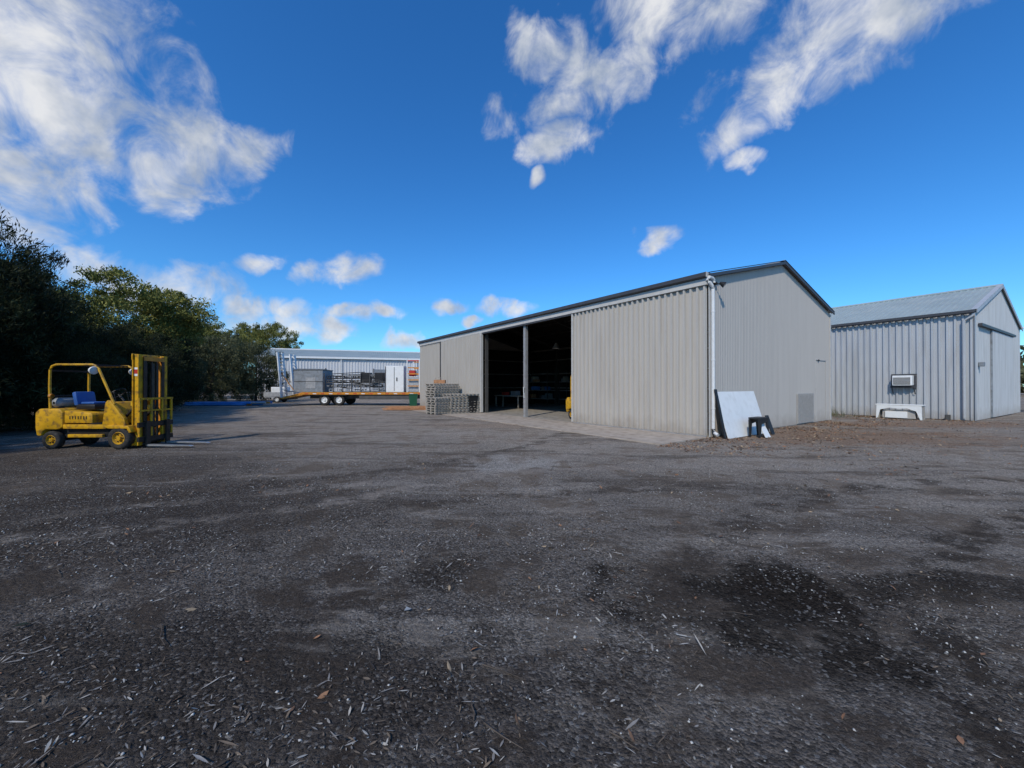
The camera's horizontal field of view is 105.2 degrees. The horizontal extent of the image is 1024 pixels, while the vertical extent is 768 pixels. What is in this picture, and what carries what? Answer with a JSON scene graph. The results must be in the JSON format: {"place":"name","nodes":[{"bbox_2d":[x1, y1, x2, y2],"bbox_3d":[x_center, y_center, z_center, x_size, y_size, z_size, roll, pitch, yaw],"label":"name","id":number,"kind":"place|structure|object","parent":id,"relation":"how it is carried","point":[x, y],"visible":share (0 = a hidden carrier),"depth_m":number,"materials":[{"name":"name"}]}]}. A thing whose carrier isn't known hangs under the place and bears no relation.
{"place":"outdoors","nodes":[
{"label":"outdoors","id":0,"kind":"place"},
{"bbox_2d":[257,348,419,398],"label":"white warehouse","id":1,"kind":"structure","parent":0,"point":[349,361],"depth_m":51.72,"materials":[{"name":"paint"}]},
{"bbox_2d":[259,359,416,398],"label":"doors and pipes","id":2,"kind":"structure","parent":1,"relation":"in","point":[374,370],"depth_m":52.02,"materials":[{"name":"grey metal"}]},
{"bbox_2d":[0,392,1023,767],"bbox_3d":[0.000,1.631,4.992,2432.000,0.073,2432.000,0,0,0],"label":"ground","id":3,"kind":"structure","parent":0,"point":[292,614],"depth_m":3.01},
{"bbox_2d":[0,207,102,429],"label":"tea tree","id":4,"kind":"object","parent":3,"relation":"on","point":[14,293],"visible":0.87,"depth_m":13.20,"materials":[{"name":"green plant"}]},
{"bbox_2d":[0,253,111,426],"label":"tea tree","id":5,"kind":"object","parent":3,"relation":"on","point":[81,329],"visible":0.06,"depth_m":16.47,"materials":[{"name":"green plant"}]},
{"bbox_2d":[42,321,185,410],"bbox_3d":[-19.253,-0.702,18.677,5.721,4.905,5.632,0,0,35],"label":"tea tree","id":6,"kind":"object","parent":3,"relation":"on","point":[143,348],"visible":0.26,"depth_m":18.86,"materials":[{"name":"green plant"}]},
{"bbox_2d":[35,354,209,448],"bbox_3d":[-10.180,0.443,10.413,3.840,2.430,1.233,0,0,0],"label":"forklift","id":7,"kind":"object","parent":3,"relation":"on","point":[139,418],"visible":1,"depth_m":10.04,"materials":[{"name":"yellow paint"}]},
{"bbox_2d":[49,264,220,366],"bbox_3d":[-24.266,-2.700,25.332,9.285,8.979,9.421,0,0,16],"label":"eucalyptus tree","id":8,"kind":"object","parent":3,"relation":"on","point":[154,307],"visible":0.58,"depth_m":23.87,"materials":[{"name":"green plant"}]},
{"bbox_2d":[84,325,194,402],"bbox_3d":[-20.886,-0.742,21.165,5.960,5.011,5.867,0,0,-44],"label":"tea tree","id":9,"kind":"object","parent":3,"relation":"on","point":[177,393],"visible":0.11,"depth_m":22.08,"materials":[{"name":"green plant"}]},
{"bbox_2d":[115,329,209,411],"bbox_3d":[-22.371,-0.854,24.421,5.754,5.267,6.233,0,0,-32],"label":"tea tree","id":10,"kind":"object","parent":3,"relation":"on","point":[190,363],"visible":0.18,"depth_m":25.06,"materials":[{"name":"green plant"}]},
{"bbox_2d":[140,327,215,400],"bbox_3d":[-32.970,-1.760,37.595,7.995,7.218,7.985,0,0,25],"label":"tea tree","id":11,"kind":"object","parent":3,"relation":"on","point":[195,358],"depth_m":38.63,"materials":[{"name":"green plant"}]},
{"bbox_2d":[152,327,209,407],"bbox_3d":[-25.333,-1.257,28.406,5.946,6.116,6.037,0,0,-9],"label":"tea tree","id":12,"kind":"object","parent":3,"relation":"on","point":[204,370],"visible":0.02,"depth_m":29.41,"materials":[{"name":"green plant"}]},
{"bbox_2d":[154,316,249,368],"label":"eucalyptus tree","id":13,"kind":"object","parent":3,"relation":"on","point":[211,330],"visible":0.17,"depth_m":46.64,"materials":[{"name":"green plant"}]},
{"bbox_2d":[183,332,255,403],"bbox_3d":[-27.995,-1.661,36.425,7.424,7.007,7.415,0,0,2],"label":"tea tree","id":14,"kind":"object","parent":3,"relation":"on","point":[219,352],"visible":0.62,"depth_m":36.10,"materials":[{"name":"green plant"}]},
{"bbox_2d":[184,401,272,405],"bbox_3d":[-23.230,1.610,32.172,6.036,0.305,1.800,0,0,-3],"label":"pipe stack","id":15,"kind":"object","parent":3,"relation":"on","point":[222,403],"visible":0.93,"depth_m":31.56,"materials":[{"name":"blue paint"}]},
{"bbox_2d":[217,338,290,400],"bbox_3d":[-26.351,-1.523,39.997,6.403,6.766,6.502,0,0,14],"label":"tea tree","id":16,"kind":"object","parent":3,"relation":"on","point":[267,377],"visible":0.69,"depth_m":39.60,"materials":[{"name":"green plant"}]},
{"bbox_2d":[231,321,303,368],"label":"eucalyptus tree","id":17,"kind":"object","parent":3,"relation":"on","point":[264,335],"visible":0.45,"depth_m":56.30,"materials":[{"name":"green plant"}]},
{"bbox_2d":[264,387,305,402],"bbox_3d":[-22.062,1.045,38.584,3.734,1.500,2.020,0,0,-11],"label":"pickup truck","id":18,"kind":"object","parent":3,"relation":"on","point":[275,392],"visible":0.62,"depth_m":37.67,"materials":[{"name":"metal"}]},
{"bbox_2d":[276,352,419,405],"bbox_3d":[-12.595,-0.409,33.252,13.190,4.354,2.740,0,0,0],"label":"loader trailer","id":19,"kind":"object","parent":3,"relation":"on","point":[319,384],"visible":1,"depth_m":32.21,"materials":[{"name":"metal"}]},
{"bbox_2d":[382,406,425,409],"bbox_3d":[-6.976,1.603,26.194,3.091,0.210,1.300,0,0,-3],"label":"timber pile","id":20,"kind":"object","parent":3,"relation":"on","point":[405,408],"visible":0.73,"depth_m":25.71,"materials":[{"name":"brown wood"}]},
{"bbox_2d":[409,394,417,405],"bbox_3d":[-7.007,1.221,27.828,0.620,1.040,0.810,0,0,-11],"label":"wheelie bin","id":21,"kind":"object","parent":3,"relation":"on","point":[412,399],"visible":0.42,"depth_m":27.49,"materials":[{"name":"green plastic"}]},
{"bbox_2d":[0,475,994,767],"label":"bark strips","id":22,"kind":"object","parent":3,"relation":"on","point":[324,681],"visible":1,"depth_m":2.39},
{"bbox_2d":[0,414,1022,767],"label":"fallen leaves","id":23,"kind":"object","parent":3,"relation":"on","point":[812,430],"depth_m":8.92,"materials":[{"name":"brown plant"}]},
{"bbox_2d":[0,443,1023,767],"bbox_3d":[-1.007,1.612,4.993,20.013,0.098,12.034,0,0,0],"label":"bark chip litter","id":24,"kind":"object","parent":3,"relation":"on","point":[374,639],"visible":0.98,"depth_m":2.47,"materials":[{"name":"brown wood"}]},
{"bbox_2d":[0,443,1023,767],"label":"gravel stones","id":25,"kind":"object","parent":3,"relation":"on","point":[498,597],"visible":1,"depth_m":3.40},
{"bbox_2d":[207,345,1023,393],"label":"distant trees","id":26,"kind":"object","parent":3,"relation":"on","point":[1021,372],"visible":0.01,"depth_m":61.08,"materials":[{"name":"green plant"}]},
{"bbox_2d":[413,260,834,444],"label":"farm shed","id":27,"kind":"structure","parent":3,"relation":"on","point":[657,364],"depth_m":15.25,"materials":[{"name":"metal"}]},
{"bbox_2d":[426,397,457,414],"bbox_3d":[-3.951,1.239,22.697,1.747,0.931,1.150,0,0,-42],"label":"pallet stack","id":28,"kind":"object","parent":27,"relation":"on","point":[437,405],"visible":0.79,"depth_m":22.16,"materials":[{"name":"grey wood"}]},
{"bbox_2d":[425,384,459,407],"bbox_3d":[-4.353,0.850,24.595,1.775,1.730,1.360,0,0,-38],"label":"pallet stack","id":29,"kind":"object","parent":27,"relation":"on","point":[439,390],"visible":0.46,"depth_m":24.13,"materials":[{"name":"grey wood"}]},
{"bbox_2d":[434,377,445,382],"bbox_3d":[-4.550,-0.235,24.701,0.700,0.400,0.400,0,0,0],"label":"timber crate","id":30,"kind":"object","parent":29,"relation":"on","point":[437,380],"visible":1,"depth_m":24.50,"materials":[{"name":"brown wood"}]},
{"bbox_2d":[442,393,481,413],"bbox_3d":[-2.952,1.143,23.301,2.077,1.130,1.466,0,0,-31],"label":"pallet stack","id":31,"kind":"object","parent":27,"relation":"on","point":[460,404],"visible":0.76,"depth_m":22.60,"materials":[{"name":"grey wood"}]},
{"bbox_2d":[466,395,477,411],"bbox_3d":[-2.450,1.197,23.164,0.620,1.040,0.810,0,0,-35],"label":"pallet stack","id":32,"kind":"object","parent":27,"relation":"on","point":[471,399],"visible":0.52,"depth_m":22.87,"materials":[{"name":"black paint"}]},
{"bbox_2d":[566,378,570,418],"bbox_3d":[4.069,0.444,17.511,1.233,2.430,3.840,0,0,-35],"label":"forklift","id":33,"kind":"object","parent":27,"relation":"on","point":[568,404],"visible":0.07,"depth_m":18.55,"materials":[{"name":"yellow paint"}]},
{"bbox_2d":[714,389,762,438],"bbox_3d":[7.399,0.909,12.674,2.770,1.490,0.440,0,0,-35],"label":"leaning board","id":34,"kind":"object","parent":3,"relation":"on","point":[736,409],"visible":0.89,"depth_m":12.50,"materials":[{"name":"white paint"}]},
{"bbox_2d":[748,416,768,436],"bbox_3d":[7.762,1.342,12.323,0.679,0.600,0.330,0,0,-35],"label":"black stool","id":35,"kind":"object","parent":3,"relation":"on","point":[759,421],"visible":0.93,"depth_m":12.24,"materials":[{"name":"paint"}]},
{"bbox_2d":[762,415,774,437],"bbox_3d":[8.404,1.350,12.927,0.473,0.610,2.166,0,0,32],"label":"timber offcut","id":36,"kind":"object","parent":3,"relation":"on","point":[766,432],"visible":0.71,"depth_m":12.31,"materials":[{"name":"white paint"}]},
{"bbox_2d":[831,406,883,420],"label":"weeds","id":37,"kind":"object","parent":3,"relation":"on","point":[836,413],"visible":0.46,"depth_m":20.28,"materials":[{"name":"green plant"}]},
{"bbox_2d":[875,403,925,419],"bbox_3d":[18.900,1.342,19.093,0.500,0.710,1.680,0,0,-31],"label":"white bench frame","id":38,"kind":"object","parent":3,"relation":"on","point":[917,411],"visible":1,"depth_m":18.91,"materials":[{"name":"paint"}]},
{"bbox_2d":[830,284,1022,420],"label":"zincalume shed","id":39,"kind":"structure","parent":3,"relation":"on","point":[954,353],"depth_m":19.95,"materials":[{"name":"grey metal"}]},
{"bbox_2d":[978,323,1015,416],"bbox_3d":[25.145,-0.573,20.178,8.450,4.450,0.185,0,0,-31],"label":"sliding door","id":40,"kind":"structure","parent":39,"relation":"in","point":[1001,342],"depth_m":20.37,"materials":[{"name":"grey metal"}]},
{"bbox_2d":[945,411,950,419],"bbox_3d":[20.537,1.118,18.430,0.425,1.158,0.128,0,0,-22],"label":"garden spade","id":41,"kind":"object","parent":3,"relation":"on","point":[947,416],"visible":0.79,"depth_m":18.37,"materials":[{"name":"metal"}]},
{"bbox_2d":[0,0,1023,386],"label":"sky","id":42,"kind":"structure","parent":0,"point":[368,175],"materials":[{"name":"blue"}]}
]}

